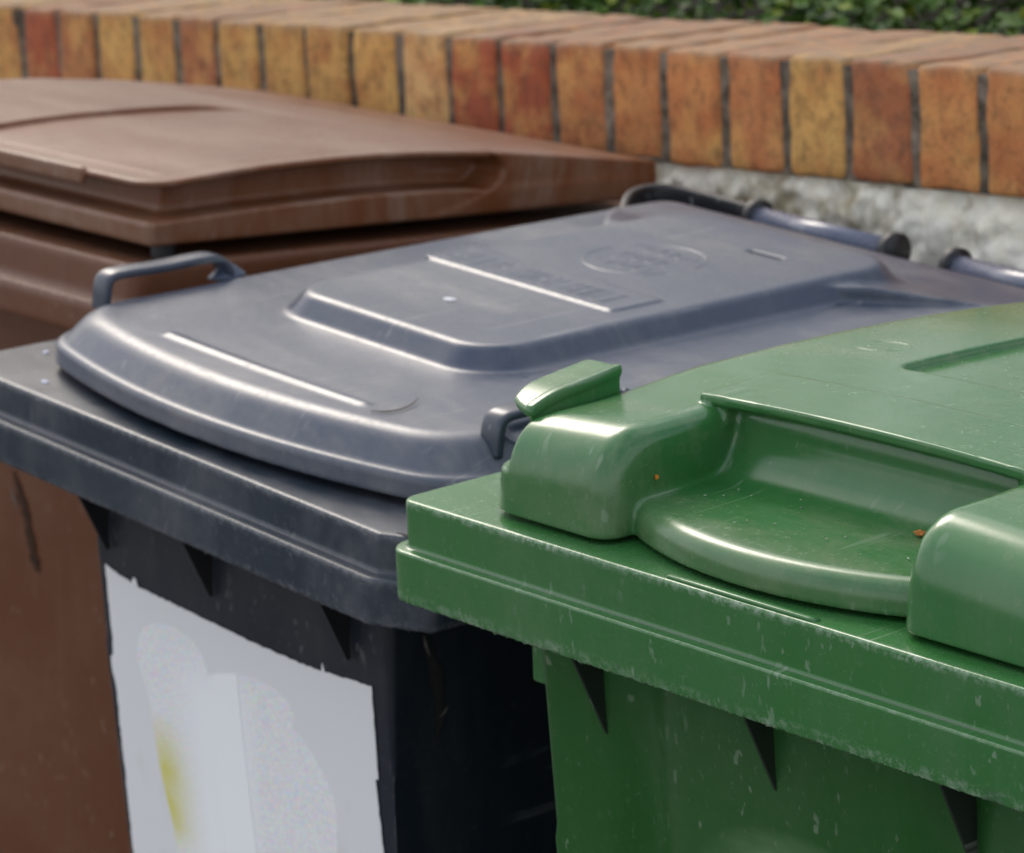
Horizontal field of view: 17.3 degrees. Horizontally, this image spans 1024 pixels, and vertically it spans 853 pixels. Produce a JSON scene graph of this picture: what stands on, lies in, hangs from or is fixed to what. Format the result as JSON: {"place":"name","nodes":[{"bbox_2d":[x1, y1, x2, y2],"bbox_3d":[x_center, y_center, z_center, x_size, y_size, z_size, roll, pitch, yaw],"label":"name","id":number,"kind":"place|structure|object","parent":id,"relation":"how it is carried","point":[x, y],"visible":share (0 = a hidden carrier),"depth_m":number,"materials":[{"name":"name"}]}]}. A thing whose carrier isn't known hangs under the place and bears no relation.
{"place":"outdoors","nodes":[
{"label":"outdoors","id":0,"kind":"place"},
{"bbox_2d":[356,0,1023,37],"bbox_3d":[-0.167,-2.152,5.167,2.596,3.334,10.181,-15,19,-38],"label":"ground cover","id":1,"kind":"object","parent":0,"point":[809,12],"visible":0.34,"depth_m":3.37,"materials":[{"name":"green plant"}]},
{"label":"ground","id":2,"kind":"structure","parent":0,"visible":0},
{"bbox_2d":[0,78,656,852],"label":"wheelie bin","id":3,"kind":"object","parent":2,"relation":"on","point":[96,176],"visible":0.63,"depth_m":2.81,"materials":[{"name":"brown plastic"}]},
{"bbox_2d":[0,183,1023,852],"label":"wheelie bin","id":4,"kind":"object","parent":2,"relation":"on","point":[236,467],"visible":0.64,"depth_m":2.31,"materials":[{"name":"grey plastic"}]},
{"bbox_2d":[371,397,418,411],"bbox_3d":[-0.073,-0.013,2.175,0.040,0.002,0.012,-13,21,-36],"label":"dry stalk","id":5,"kind":"object","parent":4,"relation":"on","point":[398,409],"visible":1,"depth_m":2.17,"materials":[{"name":"grey"}]},
{"bbox_2d":[443,297,455,300],"bbox_3d":[-0.045,-0.090,2.384,0.007,0.002,0.011,-15,19,-38],"label":"white speck","id":6,"kind":"object","parent":4,"relation":"on","point":[449,299],"visible":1,"depth_m":2.38},
{"bbox_2d":[0,0,1023,270],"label":"garden wall","id":7,"kind":"structure","parent":2,"relation":"on","point":[916,138],"depth_m":3.02,"materials":[{"name":"brick"}]},
{"bbox_2d":[396,302,1023,852],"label":"wheelie bin","id":8,"kind":"object","parent":2,"relation":"on","point":[776,672],"visible":1,"depth_m":1.85,"materials":[{"name":"green plastic"}]},
{"bbox_2d":[913,529,925,536],"bbox_3d":[0.217,0.057,1.787,0.005,0.004,0.010,-15,19,-38],"label":"leaf fragment","id":9,"kind":"object","parent":8,"relation":"on","point":[920,533],"visible":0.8,"depth_m":1.79,"materials":[{"name":"orange plant"}]}
]}

